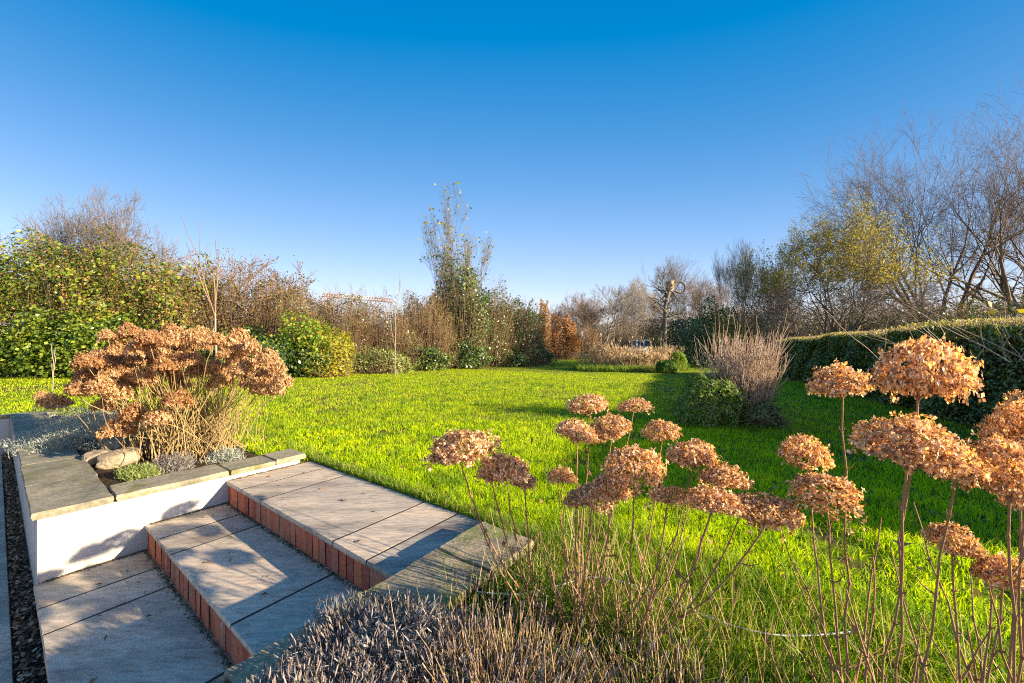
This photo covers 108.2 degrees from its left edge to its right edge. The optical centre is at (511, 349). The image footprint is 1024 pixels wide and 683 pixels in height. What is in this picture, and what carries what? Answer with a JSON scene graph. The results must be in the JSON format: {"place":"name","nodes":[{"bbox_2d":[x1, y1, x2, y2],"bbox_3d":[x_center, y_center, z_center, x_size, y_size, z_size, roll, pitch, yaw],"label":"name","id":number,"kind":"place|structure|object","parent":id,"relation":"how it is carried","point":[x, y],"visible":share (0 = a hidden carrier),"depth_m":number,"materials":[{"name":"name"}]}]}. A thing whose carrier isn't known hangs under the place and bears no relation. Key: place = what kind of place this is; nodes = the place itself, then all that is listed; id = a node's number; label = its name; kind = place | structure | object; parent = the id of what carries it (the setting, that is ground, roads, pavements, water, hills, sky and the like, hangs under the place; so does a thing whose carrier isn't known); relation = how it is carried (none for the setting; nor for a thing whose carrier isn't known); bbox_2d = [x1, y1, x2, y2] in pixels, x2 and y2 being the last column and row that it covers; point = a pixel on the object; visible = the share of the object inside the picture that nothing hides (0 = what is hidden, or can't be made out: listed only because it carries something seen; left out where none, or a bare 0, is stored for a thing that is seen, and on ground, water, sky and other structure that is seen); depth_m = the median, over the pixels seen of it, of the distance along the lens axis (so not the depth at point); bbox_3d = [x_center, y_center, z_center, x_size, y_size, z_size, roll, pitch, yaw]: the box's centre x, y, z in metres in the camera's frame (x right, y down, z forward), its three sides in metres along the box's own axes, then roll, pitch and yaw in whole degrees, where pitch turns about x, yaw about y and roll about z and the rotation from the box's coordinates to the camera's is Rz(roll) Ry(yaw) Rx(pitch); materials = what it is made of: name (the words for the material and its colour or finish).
{"place":"outdoors","nodes":[
{"label":"outdoors","id":0,"kind":"place"},
{"bbox_2d":[0,455,13,682],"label":"path","id":1,"kind":"structure","parent":0,"point":[6,666],"depth_m":2.00,"materials":[{"name":"stone"}]},
{"bbox_2d":[1,452,47,682],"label":"ground","id":2,"kind":"structure","parent":0,"point":[25,650],"depth_m":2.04,"materials":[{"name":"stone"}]},
{"bbox_2d":[0,410,56,454],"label":"garden wall","id":3,"kind":"structure","parent":2,"relation":"on","point":[5,428],"depth_m":5.01,"materials":[{"name":"stone"}]},
{"bbox_2d":[10,412,305,585],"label":"planter wall","id":4,"kind":"structure","parent":2,"relation":"on","point":[77,512],"depth_m":2.37,"materials":[{"name":"paint"}]},
{"bbox_2d":[33,461,479,682],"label":"garden steps","id":5,"kind":"structure","parent":2,"relation":"on","point":[237,613],"depth_m":1.87,"materials":[{"name":"stone"}]},
{"bbox_2d":[42,462,363,669],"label":"leaf litter","id":6,"kind":"object","parent":5,"relation":"on","point":[196,617],"visible":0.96,"depth_m":2.07,"materials":[{"name":"brown plant"}]},
{"bbox_2d":[207,522,533,682],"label":"planter wall","id":7,"kind":"structure","parent":2,"relation":"on","point":[424,576],"depth_m":1.44,"materials":[{"name":"grey stone"}]},
{"bbox_2d":[0,351,1023,682],"bbox_3d":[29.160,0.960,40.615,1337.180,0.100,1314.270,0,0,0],"label":"lawn","id":8,"kind":"structure","parent":0,"point":[542,371],"depth_m":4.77,"materials":[{"name":"green plant"}]},
{"bbox_2d":[0,228,94,375],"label":"boundary shrub","id":9,"kind":"object","parent":8,"relation":"on","point":[4,276],"visible":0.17,"depth_m":13.70,"materials":[{"name":"green plant"}]},
{"bbox_2d":[0,307,156,378],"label":"ivy bank","id":10,"kind":"structure","parent":8,"relation":"on","point":[41,345],"depth_m":12.32,"materials":[{"name":"green plant"}]},
{"bbox_2d":[0,227,183,376],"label":"boundary shrub","id":11,"kind":"object","parent":8,"relation":"on","point":[70,288],"visible":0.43,"depth_m":13.39,"materials":[{"name":"green plant"}]},
{"bbox_2d":[0,179,202,304],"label":"bare tree","id":12,"kind":"object","parent":8,"relation":"on","point":[86,230],"visible":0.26,"depth_m":29.79,"materials":[{"name":"brown plant"}]},
{"bbox_2d":[51,409,257,490],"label":"soil","id":13,"kind":"structure","parent":8,"relation":"on","point":[107,480],"depth_m":3.06,"materials":[{"name":"brown soil"}]},
{"bbox_2d":[0,414,135,460],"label":"silver shrub","id":14,"kind":"object","parent":13,"relation":"on","point":[76,431],"visible":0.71,"depth_m":3.40,"materials":[{"name":"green plant"}]},
{"bbox_2d":[26,403,141,433],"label":"silver shrub","id":15,"kind":"object","parent":13,"relation":"on","point":[100,413],"visible":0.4,"depth_m":4.18,"materials":[{"name":"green plant"}]},
{"bbox_2d":[81,449,110,465],"bbox_3d":[-3.410,0.887,3.047,0.186,0.107,0.187,9,10,29],"label":"rock","id":16,"kind":"object","parent":13,"relation":"on","point":[90,457],"visible":0.5,"depth_m":2.99,"materials":[{"name":"beige stone"}]},
{"bbox_2d":[101,438,129,449],"bbox_3d":[-3.695,0.879,3.450,0.169,0.104,0.148,-6,9,-10],"label":"rock","id":17,"kind":"object","parent":13,"relation":"on","point":[112,444],"visible":0.67,"depth_m":3.40,"materials":[{"name":"grey stone"}]},
{"bbox_2d":[96,447,142,469],"bbox_3d":[-3.176,0.871,3.002,0.253,0.129,0.231,-7,12,-35],"label":"rock","id":18,"kind":"object","parent":13,"relation":"on","point":[113,459],"visible":0.92,"depth_m":2.94,"materials":[{"name":"beige stone"}]},
{"bbox_2d":[112,461,166,481],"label":"cushion plant","id":19,"kind":"object","parent":13,"relation":"on","point":[143,471],"visible":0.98,"depth_m":2.69,"materials":[{"name":"green plant"}]},
{"bbox_2d":[32,320,294,464],"bbox_3d":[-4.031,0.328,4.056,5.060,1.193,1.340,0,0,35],"label":"hydrangea plant","id":20,"kind":"object","parent":13,"relation":"on","point":[108,375],"visible":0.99,"depth_m":3.07,"materials":[{"name":"brown plant"}]},
{"bbox_2d":[146,450,196,474],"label":"lavender bush","id":21,"kind":"object","parent":13,"relation":"on","point":[168,463],"visible":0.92,"depth_m":2.86,"materials":[{"name":"grey plant"}]},
{"bbox_2d":[199,444,245,464],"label":"cushion plant","id":22,"kind":"object","parent":13,"relation":"on","point":[227,453],"visible":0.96,"depth_m":3.07,"materials":[{"name":"grey plant"}]},
{"bbox_2d":[82,208,243,375],"bbox_3d":[-13.595,-2.135,14.895,6.174,6.272,4.491,0,0,0],"label":"boundary shrub","id":23,"kind":"object","parent":8,"relation":"on","point":[157,285],"visible":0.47,"depth_m":13.89,"materials":[{"name":"green plant"}]},
{"bbox_2d":[76,229,289,325],"bbox_3d":[-24.965,-3.797,28.809,15.133,9.658,7.782,0,0,-16],"label":"bare tree","id":24,"kind":"object","parent":8,"relation":"on","point":[189,269],"visible":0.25,"depth_m":28.41,"materials":[{"name":"brown plant"}]},
{"bbox_2d":[178,216,227,393],"bbox_3d":[-6.765,-0.876,8.115,1.055,3.711,0.838,0,0,43],"label":"sapling","id":25,"kind":"object","parent":8,"relation":"on","point":[209,300],"visible":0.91,"depth_m":8.22,"materials":[{"name":"brown plant"}]},
{"bbox_2d":[152,253,292,370],"bbox_3d":[-11.306,-1.626,15.258,5.445,5.200,4.385,0,0,0],"label":"boundary shrub","id":26,"kind":"object","parent":8,"relation":"on","point":[228,321],"visible":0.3,"depth_m":14.41,"materials":[{"name":"brown plant"}]},
{"bbox_2d":[141,324,339,377],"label":"ivy bank","id":27,"kind":"structure","parent":8,"relation":"on","point":[264,344],"depth_m":12.93,"materials":[{"name":"green plant"}]},
{"bbox_2d":[208,255,346,316],"bbox_3d":[-16.909,-2.877,27.066,11.100,7.921,5.349,0,0,19],"label":"bare tree","id":28,"kind":"object","parent":8,"relation":"on","point":[299,278],"visible":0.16,"depth_m":26.44,"materials":[{"name":"brown plant"}]},
{"bbox_2d":[218,269,342,373],"bbox_3d":[-9.400,-1.175,15.454,4.880,4.287,4.297,0,0,0],"label":"boundary shrub","id":29,"kind":"object","parent":8,"relation":"on","point":[293,300],"visible":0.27,"depth_m":14.52,"materials":[{"name":"brown plant"}]},
{"bbox_2d":[260,307,345,377],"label":"boundary shrub","id":30,"kind":"object","parent":8,"relation":"on","point":[305,343],"visible":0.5,"depth_m":13.15,"materials":[{"name":"green plant"}]},
{"bbox_2d":[298,325,360,377],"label":"boundary shrub","id":31,"kind":"object","parent":8,"relation":"on","point":[340,369],"visible":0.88,"depth_m":13.07,"materials":[{"name":"yellow plant"}]},
{"bbox_2d":[281,285,382,366],"bbox_3d":[-7.789,-0.942,16.348,4.174,3.838,4.696,0,0,0],"label":"boundary shrub","id":32,"kind":"object","parent":8,"relation":"on","point":[342,315],"visible":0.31,"depth_m":15.78,"materials":[{"name":"brown plant"}]},
{"bbox_2d":[340,345,411,373],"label":"boundary shrub","id":33,"kind":"object","parent":8,"relation":"on","point":[385,369],"visible":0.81,"depth_m":14.79,"materials":[{"name":"green plant"}]},
{"bbox_2d":[336,284,430,370],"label":"boundary shrub","id":34,"kind":"object","parent":8,"relation":"on","point":[386,339],"visible":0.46,"depth_m":16.71,"materials":[{"name":"brown plant"}]},
{"bbox_2d":[351,347,421,372],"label":"ivy bank","id":35,"kind":"structure","parent":8,"relation":"on","point":[410,368],"depth_m":15.53,"materials":[{"name":"green plant"}]},
{"bbox_2d":[402,285,447,344],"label":"boundary shrub","id":36,"kind":"object","parent":8,"relation":"on","point":[411,301],"visible":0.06,"depth_m":19.52,"materials":[{"name":"brown plant"}]},
{"bbox_2d":[393,341,458,370],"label":"ivy bank","id":37,"kind":"structure","parent":8,"relation":"on","point":[432,355],"depth_m":16.89,"materials":[{"name":"green plant"}]},
{"bbox_2d":[389,285,470,368],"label":"boundary shrub","id":38,"kind":"object","parent":8,"relation":"on","point":[442,331],"visible":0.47,"depth_m":18.30,"materials":[{"name":"brown plant"}]},
{"bbox_2d":[418,178,496,321],"bbox_3d":[-3.027,-4.197,20.429,4.293,10.357,2.602,0,0,0],"label":"alder tree","id":39,"kind":"object","parent":8,"relation":"on","point":[445,225],"visible":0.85,"depth_m":20.32,"materials":[{"name":"green plant"}]},
{"bbox_2d":[439,200,481,356],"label":"boundary shrub","id":40,"kind":"object","parent":8,"relation":"on","point":[458,272],"visible":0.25,"depth_m":20.36,"materials":[{"name":"green plant"}]},
{"bbox_2d":[422,235,499,367],"bbox_3d":[-2.842,-2.686,20.767,5.165,7.332,4.103,0,0,0],"label":"boundary shrub","id":41,"kind":"object","parent":8,"relation":"on","point":[464,327],"visible":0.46,"depth_m":19.72,"materials":[{"name":"green plant"}]},
{"bbox_2d":[442,340,495,368],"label":"ivy bank","id":42,"kind":"structure","parent":8,"relation":"on","point":[465,359],"depth_m":18.98,"materials":[{"name":"green plant"}]},
{"bbox_2d":[470,274,519,366],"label":"boundary shrub","id":43,"kind":"object","parent":8,"relation":"on","point":[501,341],"visible":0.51,"depth_m":21.30,"materials":[{"name":"green plant"}]},
{"bbox_2d":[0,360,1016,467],"bbox_3d":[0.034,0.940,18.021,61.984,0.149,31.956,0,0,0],"label":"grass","id":44,"kind":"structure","parent":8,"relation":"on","point":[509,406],"depth_m":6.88,"materials":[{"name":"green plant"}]},
{"bbox_2d":[488,341,536,366],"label":"ivy bank","id":45,"kind":"structure","parent":8,"relation":"on","point":[523,358],"depth_m":21.57,"materials":[{"name":"green plant"}]},
{"bbox_2d":[485,293,546,365],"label":"boundary shrub","id":46,"kind":"object","parent":8,"relation":"on","point":[529,338],"visible":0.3,"depth_m":22.79,"materials":[{"name":"green plant"}]},
{"bbox_2d":[499,298,550,362],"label":"boundary shrub","id":47,"kind":"object","parent":8,"relation":"on","point":[541,337],"visible":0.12,"depth_m":25.54,"materials":[{"name":"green plant"}]},
{"bbox_2d":[34,384,1023,682],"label":"fallen leaves","id":48,"kind":"object","parent":8,"relation":"on","point":[668,536],"visible":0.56,"depth_m":1.81,"materials":[{"name":"brown plant"}]},
{"bbox_2d":[538,298,551,357],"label":"shrub","id":49,"kind":"object","parent":8,"relation":"on","point":[548,334],"visible":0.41,"depth_m":34.30,"materials":[{"name":"orange plant"}]},
{"bbox_2d":[526,340,566,364],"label":"ivy bank","id":50,"kind":"structure","parent":8,"relation":"on","point":[548,359],"depth_m":23.95,"materials":[{"name":"green plant"}]},
{"bbox_2d":[401,581,707,682],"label":"soil","id":51,"kind":"structure","parent":8,"relation":"on","point":[511,610],"depth_m":1.24,"materials":[{"name":"brown soil"}]},
{"bbox_2d":[240,643,419,682],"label":"lavender bush","id":52,"kind":"object","parent":51,"relation":"on","point":[308,678],"visible":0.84,"depth_m":0.94,"materials":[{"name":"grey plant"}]},
{"bbox_2d":[251,586,496,682],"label":"lavender bush","id":53,"kind":"object","parent":51,"relation":"on","point":[380,627],"visible":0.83,"depth_m":1.07,"materials":[{"name":"grey plant"}]},
{"bbox_2d":[399,588,622,682],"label":"lavender bush","id":54,"kind":"object","parent":51,"relation":"on","point":[523,645],"visible":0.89,"depth_m":1.01,"materials":[{"name":"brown plant"}]},
{"bbox_2d":[420,393,654,652],"bbox_3d":[0.226,0.565,1.262,0.471,0.756,1.080,0,0,36],"label":"hydrangea plant","id":55,"kind":"object","parent":51,"relation":"on","point":[519,475],"visible":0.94,"depth_m":1.10,"materials":[{"name":"brown plant"}]},
{"bbox_2d":[561,617,745,682],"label":"lavender bush","id":56,"kind":"object","parent":51,"relation":"on","point":[653,680],"visible":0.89,"depth_m":1.01,"materials":[{"name":"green plant"}]},
{"bbox_2d":[478,576,860,636],"bbox_3d":[0.513,0.899,1.347,1.262,0.026,0.207,0,0,10],"label":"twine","id":57,"kind":"object","parent":51,"relation":"on","point":[833,633],"visible":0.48,"depth_m":1.25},
{"bbox_2d":[344,506,1005,682],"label":"dry undergrowth","id":58,"kind":"object","parent":51,"relation":"on","point":[636,619],"visible":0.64,"depth_m":1.08,"materials":[{"name":"plant"}]},
{"bbox_2d":[589,418,806,663],"bbox_3d":[0.483,0.598,1.193,0.523,0.688,0.661,0,0,0],"label":"hydrangea plant","id":59,"kind":"object","parent":51,"relation":"on","point":[753,509],"visible":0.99,"depth_m":1.02,"materials":[{"name":"brown plant"}]},
{"bbox_2d":[757,333,1000,682],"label":"hydrangea plant","id":60,"kind":"object","parent":51,"relation":"on","point":[937,457],"visible":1,"depth_m":0.72,"materials":[{"name":"brown plant"}]},
{"bbox_2d":[834,389,1023,682],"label":"hydrangea plant","id":61,"kind":"object","parent":51,"relation":"on","point":[1005,443],"visible":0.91,"depth_m":0.74,"materials":[{"name":"brown plant"}]},
{"bbox_2d":[549,313,580,358],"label":"shrub","id":62,"kind":"object","parent":8,"relation":"on","point":[568,332],"visible":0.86,"depth_m":38.19,"materials":[{"name":"orange plant"}]},
{"bbox_2d":[536,290,593,354],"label":"bare tree","id":63,"kind":"object","parent":8,"relation":"on","point":[559,312],"visible":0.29,"depth_m":61.07,"materials":[{"name":"plant"}]},
{"bbox_2d":[569,322,600,356],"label":"shrub","id":64,"kind":"object","parent":8,"relation":"on","point":[584,345],"visible":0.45,"depth_m":46.43,"materials":[{"name":"brown plant"}]},
{"bbox_2d":[571,346,605,364],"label":"tall grass clump","id":65,"kind":"object","parent":8,"relation":"on","point":[585,356],"visible":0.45,"depth_m":19.43,"materials":[{"name":"plant"}]},
{"bbox_2d":[552,289,628,339],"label":"bare tree","id":66,"kind":"object","parent":8,"relation":"on","point":[590,308],"visible":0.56,"depth_m":48.35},
{"bbox_2d":[587,329,623,365],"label":"tall grass clump","id":67,"kind":"object","parent":8,"relation":"on","point":[605,344],"visible":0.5,"depth_m":18.91,"materials":[{"name":"plant"}]},
{"bbox_2d":[567,283,648,352],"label":"bare tree","id":68,"kind":"object","parent":8,"relation":"on","point":[602,309],"visible":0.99,"depth_m":42.14,"materials":[{"name":"brown plant"}]},
{"bbox_2d":[585,315,638,355],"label":"shrub","id":69,"kind":"object","parent":8,"relation":"on","point":[624,339],"visible":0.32,"depth_m":48.45,"materials":[{"name":"brown plant"}]},
{"bbox_2d":[598,336,647,366],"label":"tall grass clump","id":70,"kind":"object","parent":8,"relation":"on","point":[613,350],"visible":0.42,"depth_m":17.67,"materials":[{"name":"plant"}]},
{"bbox_2d":[601,277,667,339],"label":"bare tree","id":71,"kind":"object","parent":8,"relation":"on","point":[635,295],"visible":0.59,"depth_m":49.23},
{"bbox_2d":[609,345,660,370],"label":"tall grass clump","id":72,"kind":"object","parent":8,"relation":"on","point":[624,356],"visible":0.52,"depth_m":16.96,"materials":[{"name":"plant"}]},
{"bbox_2d":[613,299,658,345],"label":"shrub","id":73,"kind":"object","parent":8,"relation":"on","point":[629,320],"visible":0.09,"depth_m":52.72,"materials":[{"name":"brown plant"}]},
{"bbox_2d":[613,278,674,324],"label":"bare tree","id":74,"kind":"object","parent":8,"relation":"on","point":[631,292],"visible":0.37,"depth_m":54.39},
{"bbox_2d":[624,345,673,367],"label":"tall grass clump","id":75,"kind":"object","parent":8,"relation":"on","point":[661,356],"visible":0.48,"depth_m":16.83,"materials":[{"name":"plant"}]},
{"bbox_2d":[635,309,691,358],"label":"shrub","id":76,"kind":"object","parent":8,"relation":"on","point":[656,337],"visible":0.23,"depth_m":38.77,"materials":[{"name":"brown plant"}]},
{"bbox_2d":[643,278,686,349],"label":"broken tree","id":77,"kind":"object","parent":8,"relation":"on","point":[669,288],"visible":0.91,"depth_m":32.87,"materials":[{"name":"brown plant"}]},
{"bbox_2d":[655,360,676,372],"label":"globe shrub","id":78,"kind":"object","parent":8,"relation":"on","point":[665,366],"visible":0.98,"depth_m":15.26,"materials":[{"name":"green plant"}]},
{"bbox_2d":[633,254,709,358],"bbox_3d":[16.257,-4.335,36.352,7.993,10.669,6.537,0,0,-43],"label":"bare tree","id":79,"kind":"object","parent":8,"relation":"on","point":[671,274],"visible":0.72,"depth_m":36.41,"materials":[{"name":"brown plant"}]},
{"bbox_2d":[667,351,687,368],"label":"globe shrub","id":80,"kind":"object","parent":8,"relation":"on","point":[680,356],"visible":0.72,"depth_m":16.94,"materials":[{"name":"green plant"}]},
{"bbox_2d":[646,270,728,335],"bbox_3d":[17.384,-3.915,37.156,7.571,9.827,6.242,0,0,28],"label":"bare tree","id":81,"kind":"object","parent":8,"relation":"on","point":[678,309],"visible":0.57,"depth_m":36.50,"materials":[{"name":"brown plant"}]},
{"bbox_2d":[660,317,725,366],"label":"shrub","id":82,"kind":"object","parent":8,"relation":"on","point":[686,337],"visible":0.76,"depth_m":20.29,"materials":[{"name":"green plant"}]},
{"bbox_2d":[678,275,753,336],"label":"bare tree","id":83,"kind":"object","parent":8,"relation":"on","point":[697,299],"visible":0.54,"depth_m":29.94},
{"bbox_2d":[686,294,753,364],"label":"shrub","id":84,"kind":"object","parent":8,"relation":"on","point":[717,319],"visible":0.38,"depth_m":22.40,"materials":[{"name":"green plant"}]},
{"bbox_2d":[661,372,780,428],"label":"green shrub","id":85,"kind":"object","parent":8,"relation":"on","point":[700,401],"visible":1,"depth_m":4.64,"materials":[{"name":"green plant"}]},
{"bbox_2d":[710,236,769,326],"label":"bare tree","id":86,"kind":"object","parent":8,"relation":"on","point":[719,278],"visible":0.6,"depth_m":26.88,"materials":[{"name":"brown plant"}]},
{"bbox_2d":[692,308,803,424],"bbox_3d":[3.137,0.192,4.980,1.292,1.555,1.271,0,0,25],"label":"dogwood bush","id":87,"kind":"object","parent":8,"relation":"on","point":[750,377],"visible":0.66,"depth_m":4.78,"materials":[{"name":"brown plant"}]},
{"bbox_2d":[724,311,789,363],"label":"shrub","id":88,"kind":"object","parent":8,"relation":"on","point":[757,332],"visible":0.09,"depth_m":24.31,"materials":[{"name":"brown plant"}]},
{"bbox_2d":[729,398,810,430],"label":"green shrub","id":89,"kind":"object","parent":8,"relation":"on","point":[766,411],"visible":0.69,"depth_m":4.57,"materials":[{"name":"green plant"}]},
{"bbox_2d":[738,257,820,333],"bbox_3d":[22.452,-3.690,31.154,6.261,9.275,7.158,0,0,0],"label":"bare tree","id":90,"kind":"object","parent":8,"relation":"on","point":[784,299],"visible":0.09,"depth_m":31.05,"materials":[{"name":"brown plant"}]},
{"bbox_2d":[765,319,840,342],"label":"shrub","id":91,"kind":"object","parent":8,"relation":"on","point":[809,334],"visible":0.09,"depth_m":24.61,"materials":[{"name":"brown plant"}]},
{"bbox_2d":[724,186,961,369],"bbox_3d":[16.067,-1.477,19.054,9.097,13.097,8.864,0,0,27],"label":"sallow tree","id":92,"kind":"object","parent":8,"relation":"on","point":[857,260],"visible":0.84,"depth_m":17.96,"materials":[{"name":"green plant"}]},
{"bbox_2d":[805,293,900,333],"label":"shrub","id":93,"kind":"object","parent":8,"relation":"on","point":[839,311],"visible":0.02,"depth_m":43.34,"materials":[{"name":"brown plant"}]},
{"bbox_2d":[772,313,1023,437],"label":"clipped hedge","id":94,"kind":"object","parent":8,"relation":"on","point":[1000,377],"visible":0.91,"depth_m":5.16,"materials":[{"name":"green plant"}]},
{"bbox_2d":[825,299,1023,362],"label":"leafy shoots","id":95,"kind":"object","parent":94,"relation":"attached to","point":[997,331],"visible":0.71,"depth_m":3.62,"materials":[{"name":"brown plant"}]},
{"bbox_2d":[794,102,1023,323],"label":"willow tree","id":96,"kind":"object","parent":8,"relation":"on","point":[881,188],"visible":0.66,"depth_m":21.89,"materials":[{"name":"brown plant"}]},
{"bbox_2d":[852,291,1001,341],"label":"shrub","id":97,"kind":"object","parent":8,"relation":"on","point":[935,316],"visible":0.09,"depth_m":16.29,"materials":[{"name":"brown plant"}]},
{"bbox_2d":[852,56,1023,322],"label":"willow tree","id":98,"kind":"object","parent":8,"relation":"on","point":[1005,287],"visible":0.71,"depth_m":19.61,"materials":[{"name":"brown plant"}]},
{"bbox_2d":[933,282,1022,316],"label":"shrub","id":99,"kind":"object","parent":8,"relation":"on","point":[981,302],"visible":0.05,"depth_m":43.67,"materials":[{"name":"brown plant"}]},
{"bbox_2d":[943,290,1023,339],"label":"shrub","id":100,"kind":"object","parent":8,"relation":"on","point":[1010,311],"visible":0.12,"depth_m":13.84,"materials":[{"name":"brown plant"}]},
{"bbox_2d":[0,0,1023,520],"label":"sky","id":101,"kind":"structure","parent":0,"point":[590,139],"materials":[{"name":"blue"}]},
{"bbox_2d":[573,362,691,371],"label":"grass","id":102,"kind":"structure","parent":0,"point":[591,367],"depth_m":16.49,"materials":[{"name":"green plant"}]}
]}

